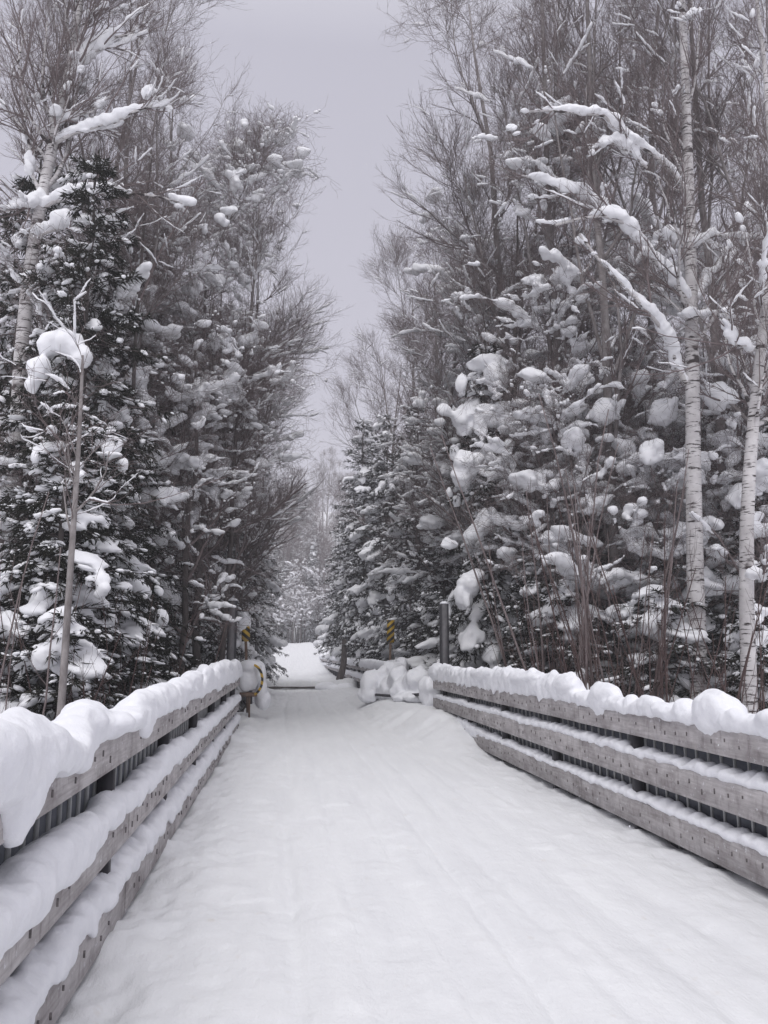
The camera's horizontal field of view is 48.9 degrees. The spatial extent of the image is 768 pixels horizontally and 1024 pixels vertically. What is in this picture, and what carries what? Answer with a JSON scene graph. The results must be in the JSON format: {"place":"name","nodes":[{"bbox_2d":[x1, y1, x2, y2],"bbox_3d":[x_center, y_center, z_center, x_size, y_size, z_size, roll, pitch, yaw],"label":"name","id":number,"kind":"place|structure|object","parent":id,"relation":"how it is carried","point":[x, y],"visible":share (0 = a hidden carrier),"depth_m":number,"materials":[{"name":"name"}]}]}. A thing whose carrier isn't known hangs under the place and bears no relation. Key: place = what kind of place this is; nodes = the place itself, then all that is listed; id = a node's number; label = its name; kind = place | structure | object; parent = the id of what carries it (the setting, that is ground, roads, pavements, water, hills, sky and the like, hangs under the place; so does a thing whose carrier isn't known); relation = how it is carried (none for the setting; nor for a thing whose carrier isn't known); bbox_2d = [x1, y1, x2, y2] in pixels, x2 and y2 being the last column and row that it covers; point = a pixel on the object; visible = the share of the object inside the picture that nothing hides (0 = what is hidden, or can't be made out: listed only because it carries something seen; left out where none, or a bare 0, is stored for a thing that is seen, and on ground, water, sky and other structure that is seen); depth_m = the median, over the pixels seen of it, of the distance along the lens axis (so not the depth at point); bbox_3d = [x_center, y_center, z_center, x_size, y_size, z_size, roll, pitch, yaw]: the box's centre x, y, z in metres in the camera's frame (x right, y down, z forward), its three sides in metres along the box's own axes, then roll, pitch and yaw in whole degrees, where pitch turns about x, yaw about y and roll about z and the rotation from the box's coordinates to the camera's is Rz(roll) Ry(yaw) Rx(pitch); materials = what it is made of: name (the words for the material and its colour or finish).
{"place":"outdoors","nodes":[
{"label":"outdoors","id":0,"kind":"place"},
{"bbox_2d":[206,512,497,714],"bbox_3d":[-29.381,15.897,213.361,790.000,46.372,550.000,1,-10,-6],"label":"ground","id":1,"kind":"structure","parent":0,"point":[324,517],"depth_m":169.00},
{"bbox_2d":[0,579,43,713],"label":"snowy spruce","id":2,"kind":"object","parent":1,"relation":"on","point":[16,687],"visible":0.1,"depth_m":10.70,"materials":[{"name":"white plant"}]},
{"bbox_2d":[0,142,72,646],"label":"snowy spruce","id":3,"kind":"object","parent":1,"relation":"on","point":[28,185],"visible":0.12,"depth_m":17.73,"materials":[{"name":"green plant"}]},
{"bbox_2d":[0,492,79,714],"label":"bare shrub","id":4,"kind":"object","parent":1,"relation":"on","point":[3,664],"visible":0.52,"depth_m":9.60,"materials":[{"name":"brown plant"}]},
{"bbox_2d":[0,606,126,720],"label":"snowy spruce","id":5,"kind":"object","parent":1,"relation":"on","point":[32,699],"visible":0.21,"depth_m":10.15,"materials":[{"name":"white plant"}]},
{"bbox_2d":[2,419,156,704],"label":"snowy spruce","id":6,"kind":"object","parent":1,"relation":"on","point":[119,551],"visible":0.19,"depth_m":13.17,"materials":[{"name":"grey plant"}]},
{"bbox_2d":[0,396,162,720],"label":"snowy spruce","id":7,"kind":"object","parent":1,"relation":"on","point":[87,564],"visible":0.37,"depth_m":11.78,"materials":[{"name":"green plant"}]},
{"bbox_2d":[0,570,169,712],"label":"bare shrub","id":8,"kind":"object","parent":1,"relation":"on","point":[86,651],"visible":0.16,"depth_m":10.23,"materials":[{"name":"red plant"}]},
{"bbox_2d":[0,148,182,703],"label":"snowy spruce","id":9,"kind":"object","parent":1,"relation":"on","point":[58,340],"visible":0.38,"depth_m":15.04,"materials":[{"name":"green plant"}]},
{"bbox_2d":[0,181,184,648],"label":"snow laden tree","id":10,"kind":"object","parent":1,"relation":"on","point":[144,268],"visible":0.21,"depth_m":15.47,"materials":[{"name":"snow"}]},
{"bbox_2d":[0,259,224,716],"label":"sapling","id":11,"kind":"object","parent":1,"relation":"on","point":[62,688],"visible":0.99,"depth_m":9.27,"materials":[{"name":"grey plant"}]},
{"bbox_2d":[32,230,197,693],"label":"snowy spruce","id":12,"kind":"object","parent":1,"relation":"on","point":[167,592],"visible":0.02,"depth_m":19.38,"materials":[{"name":"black plant"}]},
{"bbox_2d":[0,0,232,596],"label":"birch tree","id":13,"kind":"object","parent":1,"relation":"on","point":[61,111],"visible":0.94,"depth_m":16.76,"materials":[{"name":"white plant"}]},
{"bbox_2d":[56,585,179,705],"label":"snowy spruce","id":14,"kind":"object","parent":1,"relation":"on","point":[131,627],"visible":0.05,"depth_m":13.07,"materials":[{"name":"grey plant"}]},
{"bbox_2d":[30,363,206,700],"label":"snowy spruce","id":15,"kind":"object","parent":1,"relation":"on","point":[150,474],"visible":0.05,"depth_m":16.63,"materials":[{"name":"grey plant"}]},
{"bbox_2d":[0,0,251,442],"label":"bare tree","id":16,"kind":"object","parent":1,"relation":"on","point":[139,50],"visible":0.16,"depth_m":20.30,"materials":[{"name":"grey plant"}]},
{"bbox_2d":[51,250,215,653],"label":"snow laden tree","id":17,"kind":"object","parent":1,"relation":"on","point":[166,304],"visible":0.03,"depth_m":19.82,"materials":[{"name":"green plant"}]},
{"bbox_2d":[0,205,269,635],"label":"snow laden tree","id":18,"kind":"object","parent":1,"relation":"on","point":[170,332],"visible":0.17,"depth_m":17.95,"materials":[{"name":"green plant"}]},
{"bbox_2d":[93,130,204,529],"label":"bare tree","id":19,"kind":"object","parent":1,"relation":"on","point":[143,234],"visible":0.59,"depth_m":17.94,"materials":[{"name":"grey plant"}]},
{"bbox_2d":[59,0,252,453],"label":"bare tree","id":20,"kind":"object","parent":1,"relation":"on","point":[181,50],"visible":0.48,"depth_m":19.49,"materials":[{"name":"grey plant"}]},
{"bbox_2d":[58,25,253,568],"bbox_3d":[-6.498,-3.961,21.917,6.306,19.345,4.825,1,-10,-4],"label":"bare tree","id":21,"kind":"object","parent":1,"relation":"on","point":[171,152],"visible":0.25,"depth_m":23.00,"materials":[{"name":"grey plant"}]},
{"bbox_2d":[65,177,283,676],"bbox_3d":[-4.786,-0.730,18.876,5.216,14.135,4.956,0,-10,-2],"label":"snow laden tree","id":22,"kind":"object","parent":1,"relation":"on","point":[214,492],"visible":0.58,"depth_m":18.66,"materials":[{"name":"grey plant"}]},
{"bbox_2d":[146,353,220,678],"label":"snowy spruce","id":23,"kind":"object","parent":1,"relation":"on","point":[190,615],"visible":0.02,"depth_m":21.98,"materials":[{"name":"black plant"}]},
{"bbox_2d":[177,431,263,690],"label":"snowy spruce","id":24,"kind":"object","parent":1,"relation":"on","point":[240,646],"visible":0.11,"depth_m":24.16,"materials":[{"name":"grey plant"}]},
{"bbox_2d":[154,277,294,636],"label":"bare tree","id":25,"kind":"object","parent":1,"relation":"on","point":[249,575],"visible":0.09,"depth_m":24.62,"materials":[{"name":"grey plant"}]},
{"bbox_2d":[226,598,237,660],"bbox_3d":[-3.427,3.606,18.898,0.202,3.359,0.193,1,-10,-6],"label":"steel post","id":26,"kind":"object","parent":1,"relation":"on","point":[232,648],"visible":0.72,"depth_m":18.95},
{"bbox_2d":[120,92,352,667],"bbox_3d":[-3.878,-2.831,20.382,6.020,16.311,5.720,-1,-10,5],"label":"snow laden tree","id":27,"kind":"object","parent":1,"relation":"on","point":[234,171],"visible":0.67,"depth_m":20.57,"materials":[{"name":"grey plant"}]},
{"bbox_2d":[171,143,314,636],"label":"snow laden tree","id":28,"kind":"object","parent":1,"relation":"on","point":[267,426],"visible":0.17,"depth_m":25.30,"materials":[{"name":"grey plant"}]},
{"bbox_2d":[150,189,337,661],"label":"bare tree","id":29,"kind":"object","parent":1,"relation":"on","point":[246,282],"visible":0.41,"depth_m":21.19,"materials":[{"name":"grey plant"}]},
{"bbox_2d":[204,465,288,711],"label":"snowy spruce","id":30,"kind":"object","parent":1,"relation":"on","point":[261,635],"visible":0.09,"depth_m":33.43,"materials":[{"name":"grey plant"}]},
{"bbox_2d":[192,303,319,631],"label":"snow laden tree","id":31,"kind":"object","parent":1,"relation":"on","point":[298,518],"visible":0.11,"depth_m":31.06,"materials":[{"name":"grey plant"}]},
{"bbox_2d":[169,96,346,595],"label":"bare tree","id":32,"kind":"object","parent":1,"relation":"on","point":[265,532],"visible":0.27,"depth_m":26.03,"materials":[{"name":"grey plant"}]},
{"bbox_2d":[154,132,373,655],"bbox_3d":[-5.232,-2.389,31.154,8.052,21.584,8.832,-9,-13,43],"label":"bare tree","id":33,"kind":"object","parent":1,"relation":"on","point":[290,415],"visible":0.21,"depth_m":31.59,"materials":[{"name":"grey plant"}]},
{"bbox_2d":[247,526,289,661],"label":"snowy spruce","id":34,"kind":"object","parent":1,"relation":"on","point":[269,617],"visible":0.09,"depth_m":48.79,"materials":[{"name":"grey plant"}]},
{"bbox_2d":[244,361,327,609],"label":"bare tree","id":35,"kind":"object","parent":1,"relation":"on","point":[297,398],"visible":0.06,"depth_m":41.42,"materials":[{"name":"grey plant"}]},
{"bbox_2d":[289,582,315,642],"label":"snow laden tree","id":36,"kind":"object","parent":1,"relation":"on","point":[305,602],"visible":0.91,"depth_m":114.03,"materials":[{"name":"snow"}]},
{"bbox_2d":[294,551,322,642],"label":"snowy spruce","id":37,"kind":"object","parent":1,"relation":"on","point":[309,634],"visible":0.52,"depth_m":119.51,"materials":[{"name":"grey plant"}]},
{"bbox_2d":[304,489,335,616],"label":"bare tree","id":38,"kind":"object","parent":1,"relation":"on","point":[323,545],"visible":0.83,"depth_m":120.64,"materials":[{"name":"grey plant"}]},
{"bbox_2d":[312,509,359,677],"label":"snowy spruce","id":39,"kind":"object","parent":1,"relation":"on","point":[334,591],"visible":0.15,"depth_m":59.79,"materials":[{"name":"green plant"}]},
{"bbox_2d":[314,419,407,666],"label":"snowy spruce","id":40,"kind":"object","parent":1,"relation":"on","point":[358,484],"visible":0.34,"depth_m":48.35,"materials":[{"name":"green plant"}]},
{"bbox_2d":[325,430,404,652],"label":"snowy spruce","id":41,"kind":"object","parent":1,"relation":"on","point":[342,568],"visible":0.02,"depth_m":52.58,"materials":[{"name":"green plant"}]},
{"bbox_2d":[313,303,434,579],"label":"bare tree","id":42,"kind":"object","parent":1,"relation":"on","point":[347,408],"visible":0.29,"depth_m":52.92,"materials":[{"name":"grey plant"}]},
{"bbox_2d":[336,414,413,678],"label":"snowy spruce","id":43,"kind":"object","parent":1,"relation":"on","point":[373,597],"visible":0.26,"depth_m":42.28,"materials":[{"name":"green plant"}]},
{"bbox_2d":[333,215,457,610],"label":"bare tree","id":44,"kind":"object","parent":1,"relation":"on","point":[395,253],"visible":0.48,"depth_m":45.48,"materials":[{"name":"grey plant"}]},
{"bbox_2d":[350,396,466,671],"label":"snowy spruce","id":45,"kind":"object","parent":1,"relation":"on","point":[370,635],"visible":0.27,"depth_m":36.18,"materials":[{"name":"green plant"}]},
{"bbox_2d":[394,591,439,657],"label":"snowy spruce","id":46,"kind":"object","parent":1,"relation":"on","point":[399,652],"visible":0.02,"depth_m":33.22,"materials":[{"name":"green plant"}]},
{"bbox_2d":[370,460,464,611],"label":"snow laden tree","id":47,"kind":"object","parent":1,"relation":"on","point":[395,518],"visible":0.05,"depth_m":37.28,"materials":[{"name":"grey plant"}]},
{"bbox_2d":[397,598,457,670],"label":"snowy spruce","id":48,"kind":"object","parent":1,"relation":"on","point":[427,618],"visible":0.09,"depth_m":25.74,"materials":[{"name":"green plant"}]},
{"bbox_2d":[386,215,474,567],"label":"bare tree","id":49,"kind":"object","parent":1,"relation":"on","point":[432,297],"visible":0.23,"depth_m":39.83,"materials":[{"name":"grey plant"}]},
{"bbox_2d":[399,516,463,659],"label":"snowy spruce","id":50,"kind":"object","parent":1,"relation":"on","point":[429,597],"visible":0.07,"depth_m":27.13,"materials":[{"name":"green plant"}]},
{"bbox_2d":[439,601,448,663],"bbox_3d":[1.380,3.690,19.237,0.193,3.306,0.192,1,-10,-6],"label":"steel post","id":51,"kind":"object","parent":1,"relation":"on","point":[444,628],"visible":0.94,"depth_m":19.32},
{"bbox_2d":[414,586,485,670],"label":"snowy spruce","id":52,"kind":"object","parent":1,"relation":"on","point":[430,643],"visible":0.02,"depth_m":23.31,"materials":[{"name":"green plant"}]},
{"bbox_2d":[364,182,546,601],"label":"snow laden tree","id":53,"kind":"object","parent":1,"relation":"on","point":[401,570],"visible":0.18,"depth_m":28.39,"materials":[{"name":"grey plant"}]},
{"bbox_2d":[378,189,550,615],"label":"snow laden tree","id":54,"kind":"object","parent":1,"relation":"on","point":[430,521],"visible":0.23,"depth_m":24.91,"materials":[{"name":"grey plant"}]},
{"bbox_2d":[382,269,550,614],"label":"snow laden tree","id":55,"kind":"object","parent":1,"relation":"on","point":[434,540],"visible":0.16,"depth_m":25.49,"materials":[{"name":"grey plant"}]},
{"bbox_2d":[369,144,569,584],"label":"bare tree","id":56,"kind":"object","parent":1,"relation":"on","point":[473,201],"visible":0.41,"depth_m":26.04,"materials":[{"name":"grey plant"}]},
{"bbox_2d":[430,332,543,668],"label":"snowy spruce","id":57,"kind":"object","parent":1,"relation":"on","point":[473,626],"visible":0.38,"depth_m":20.67,"materials":[{"name":"white plant"}]},
{"bbox_2d":[396,38,612,659],"bbox_3d":[3.521,-3.278,22.900,6.379,18.587,6.998,-2,-10,11],"label":"bare tree","id":58,"kind":"object","parent":1,"relation":"on","point":[462,286],"visible":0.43,"depth_m":23.36,"materials":[{"name":"grey plant"}]},
{"bbox_2d":[428,418,591,671],"bbox_3d":[2.664,1.806,17.839,3.690,8.559,2.648,-7,-12,35],"label":"bare shrub","id":59,"kind":"object","parent":1,"relation":"on","point":[495,632],"visible":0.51,"depth_m":17.63,"materials":[{"name":"brown plant"}]},
{"bbox_2d":[373,0,657,635],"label":"bare tree","id":60,"kind":"object","parent":1,"relation":"on","point":[434,137],"visible":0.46,"depth_m":25.34,"materials":[{"name":"grey plant"}]},
{"bbox_2d":[484,520,565,673],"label":"snowy spruce","id":61,"kind":"object","parent":1,"relation":"on","point":[516,628],"visible":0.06,"depth_m":18.89,"materials":[{"name":"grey plant"}]},
{"bbox_2d":[439,396,633,689],"bbox_3d":[2.732,1.629,15.195,3.456,8.016,2.480,-4,-10,24],"label":"bare shrub","id":62,"kind":"object","parent":1,"relation":"on","point":[582,626],"visible":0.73,"depth_m":15.38,"materials":[{"name":"brown plant"}]},
{"bbox_2d":[459,513,613,683],"bbox_3d":[3.306,2.781,16.263,2.733,6.029,2.890,5,-11,-26],"label":"bare shrub","id":63,"kind":"object","parent":1,"relation":"on","point":[503,654],"visible":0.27,"depth_m":16.67,"materials":[{"name":"red plant"}]},
{"bbox_2d":[432,231,682,672],"bbox_3d":[3.993,-0.633,20.102,5.857,13.612,5.697,3,-10,-19],"label":"snow laden tree","id":64,"kind":"object","parent":1,"relation":"on","point":[564,271],"visible":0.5,"depth_m":19.65,"materials":[{"name":"snow"}]},
{"bbox_2d":[446,49,683,605],"bbox_3d":[4.492,-2.261,20.743,6.146,17.528,6.468,-2,-10,12],"label":"snow laden tree","id":65,"kind":"object","parent":1,"relation":"on","point":[569,331],"visible":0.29,"depth_m":20.57,"materials":[{"name":"snow"}]},
{"bbox_2d":[430,0,703,577],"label":"bare tree","id":66,"kind":"object","parent":1,"relation":"on","point":[486,99],"visible":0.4,"depth_m":22.21,"materials":[{"name":"grey plant"}]},
{"bbox_2d":[507,578,653,694],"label":"snowy spruce","id":67,"kind":"object","parent":1,"relation":"on","point":[564,596],"visible":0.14,"depth_m":17.15,"materials":[{"name":"white plant"}]},
{"bbox_2d":[450,341,719,667],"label":"snow laden tree","id":68,"kind":"object","parent":1,"relation":"on","point":[576,434],"visible":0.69,"depth_m":18.34,"materials":[{"name":"snow"}]},
{"bbox_2d":[507,567,695,702],"bbox_3d":[3.169,3.242,13.254,3.336,4.798,2.836,6,-11,-33],"label":"bare shrub","id":69,"kind":"object","parent":1,"relation":"on","point":[582,669],"visible":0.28,"depth_m":13.04,"materials":[{"name":"red plant"}]},
{"bbox_2d":[515,476,711,696],"bbox_3d":[3.831,2.354,14.452,3.152,6.574,2.980,-1,-10,4],"label":"bare shrub","id":70,"kind":"object","parent":1,"relation":"on","point":[539,548],"visible":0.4,"depth_m":14.57,"materials":[{"name":"red plant"}]},
{"bbox_2d":[465,0,766,641],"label":"bare tree","id":71,"kind":"object","parent":1,"relation":"on","point":[626,208],"visible":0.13,"depth_m":24.36,"materials":[{"name":"grey plant"}]},
{"bbox_2d":[503,179,728,607],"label":"snow laden tree","id":72,"kind":"object","parent":1,"relation":"on","point":[637,195],"visible":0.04,"depth_m":24.42,"materials":[{"name":"grey plant"}]},
{"bbox_2d":[470,0,762,662],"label":"bare tree","id":73,"kind":"object","parent":1,"relation":"on","point":[591,87],"visible":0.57,"depth_m":19.87,"materials":[{"name":"grey plant"}]},
{"bbox_2d":[531,362,704,688],"bbox_3d":[4.617,1.346,16.497,3.949,9.159,2.834,0,-10,2],"label":"bare shrub","id":74,"kind":"object","parent":1,"relation":"on","point":[588,557],"visible":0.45,"depth_m":15.94,"materials":[{"name":"brown plant"}]},
{"bbox_2d":[475,0,763,699],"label":"birch tree","id":75,"kind":"object","parent":1,"relation":"on","point":[624,139],"visible":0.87,"depth_m":16.39,"materials":[{"name":"white plant"}]},
{"bbox_2d":[564,443,688,696],"bbox_3d":[4.325,1.933,15.691,2.354,7.607,3.280,1,-10,-7],"label":"bare shrub","id":76,"kind":"object","parent":1,"relation":"on","point":[668,588],"visible":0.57,"depth_m":15.02,"materials":[{"name":"brown plant"}]},
{"bbox_2d":[513,202,746,640],"bbox_3d":[6.483,-0.957,21.923,6.564,15.253,6.384,4,-10,-20],"label":"snow laden tree","id":77,"kind":"object","parent":1,"relation":"on","point":[648,327],"visible":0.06,"depth_m":21.99,"materials":[{"name":"grey plant"}]},
{"bbox_2d":[525,602,734,701],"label":"bare shrub","id":78,"kind":"object","parent":1,"relation":"on","point":[659,664],"visible":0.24,"depth_m":11.78,"materials":[{"name":"red plant"}]},
{"bbox_2d":[527,332,767,659],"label":"snow laden tree","id":79,"kind":"object","parent":1,"relation":"on","point":[660,412],"visible":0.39,"depth_m":18.09,"materials":[{"name":"snow"}]},
{"bbox_2d":[543,466,757,702],"bbox_3d":[4.411,2.395,13.994,2.894,6.385,3.061,-9,-13,44],"label":"bare shrub","id":80,"kind":"object","parent":1,"relation":"on","point":[624,633],"visible":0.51,"depth_m":13.74,"materials":[{"name":"red plant"}]},
{"bbox_2d":[579,584,740,702],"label":"snowy spruce","id":81,"kind":"object","parent":1,"relation":"on","point":[655,593],"visible":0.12,"depth_m":15.57,"materials":[{"name":"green plant"}]},
{"bbox_2d":[579,0,767,633],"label":"bare tree","id":82,"kind":"object","parent":1,"relation":"on","point":[708,83],"visible":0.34,"depth_m":19.09,"materials":[{"name":"grey plant"}]},
{"bbox_2d":[583,0,767,522],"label":"bare tree","id":83,"kind":"object","parent":1,"relation":"on","point":[739,184],"visible":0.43,"depth_m":18.46,"materials":[{"name":"grey plant"}]},
{"bbox_2d":[587,213,766,651],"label":"snow laden tree","id":84,"kind":"object","parent":1,"relation":"on","point":[673,310],"visible":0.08,"depth_m":19.86,"materials":[{"name":"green plant"}]},
{"bbox_2d":[603,543,767,712],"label":"bare shrub","id":85,"kind":"object","parent":1,"relation":"on","point":[743,676],"visible":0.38,"depth_m":12.30,"materials":[{"name":"red plant"}]},
{"bbox_2d":[613,306,767,680],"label":"snow laden tree","id":86,"kind":"object","parent":1,"relation":"on","point":[727,443],"visible":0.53,"depth_m":16.98,"materials":[{"name":"snow"}]},
{"bbox_2d":[615,0,767,713],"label":"birch tree","id":87,"kind":"object","parent":1,"relation":"on","point":[732,333],"visible":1,"depth_m":14.30,"materials":[{"name":"white plant"}]},
{"bbox_2d":[641,530,766,698],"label":"snowy spruce","id":88,"kind":"object","parent":1,"relation":"on","point":[682,691],"visible":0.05,"depth_m":17.08,"materials":[{"name":"grey plant"}]},
{"bbox_2d":[656,561,767,713],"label":"bare shrub","id":89,"kind":"object","parent":1,"relation":"on","point":[762,695],"visible":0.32,"depth_m":11.37,"materials":[{"name":"red plant"}]},
{"bbox_2d":[691,604,767,711],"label":"snowy spruce","id":90,"kind":"object","parent":1,"relation":"on","point":[734,643],"visible":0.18,"depth_m":14.66,"materials":[{"name":"white plant"}]},
{"bbox_2d":[708,422,767,708],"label":"snowy spruce","id":91,"kind":"object","parent":1,"relation":"on","point":[733,570],"visible":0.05,"depth_m":16.79,"materials":[{"name":"grey plant"}]},
{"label":"bridge deck","id":92,"kind":"structure","parent":1,"relation":"on","visible":0},
{"bbox_2d":[0,659,242,1023],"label":"board fence","id":93,"kind":"object","parent":92,"relation":"on","point":[97,799],"visible":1,"depth_m":4.19,"materials":[{"name":"weathered wood"},{"name":"snow"},{"name":"metal"}]},
{"bbox_2d":[315,639,355,689],"bbox_3d":[-2.269,7.239,39.574,1.849,2.535,1.320,5,-11,-27],"label":"leaning trunk","id":94,"kind":"object","parent":92,"relation":"on","point":[330,685],"visible":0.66,"depth_m":39.69,"materials":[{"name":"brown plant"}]},
{"bbox_2d":[344,657,408,687],"bbox_3d":[-0.882,6.993,35.596,0.490,1.818,24.832,1,-10,-6],"label":"board fence","id":95,"kind":"object","parent":92,"relation":"on","point":[363,666],"visible":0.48,"depth_m":35.42,"materials":[{"name":"wood"}]},
{"bbox_2d":[428,663,767,889],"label":"board fence","id":96,"kind":"object","parent":92,"relation":"on","point":[674,774],"visible":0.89,"depth_m":7.71,"materials":[{"name":"weathered wood"},{"name":"snow"},{"name":"dark steel"}]},
{"bbox_2d":[0,0,767,513],"label":"sky","id":97,"kind":"structure","parent":0,"point":[304,53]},
{"bbox_2d":[55,642,767,1023],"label":"path","id":98,"kind":"structure","parent":0,"point":[339,856],"depth_m":5.58,"materials":[{"name":"snow"}]},
{"bbox_2d":[239,660,270,716],"bbox_3d":[-3.184,4.354,20.648,0.760,1.463,1.098,-1,-10,8],"label":"rail end","id":99,"kind":"object","parent":98,"relation":"on","point":[253,676],"visible":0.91,"depth_m":20.36,"materials":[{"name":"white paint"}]},
{"bbox_2d":[357,661,439,705],"bbox_3d":[0.659,4.412,21.509,1.361,1.167,4.891,4,-10,-22],"label":"rail end","id":100,"kind":"object","parent":98,"relation":"on","point":[396,681],"visible":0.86,"depth_m":21.59,"materials":[{"name":"metal"}]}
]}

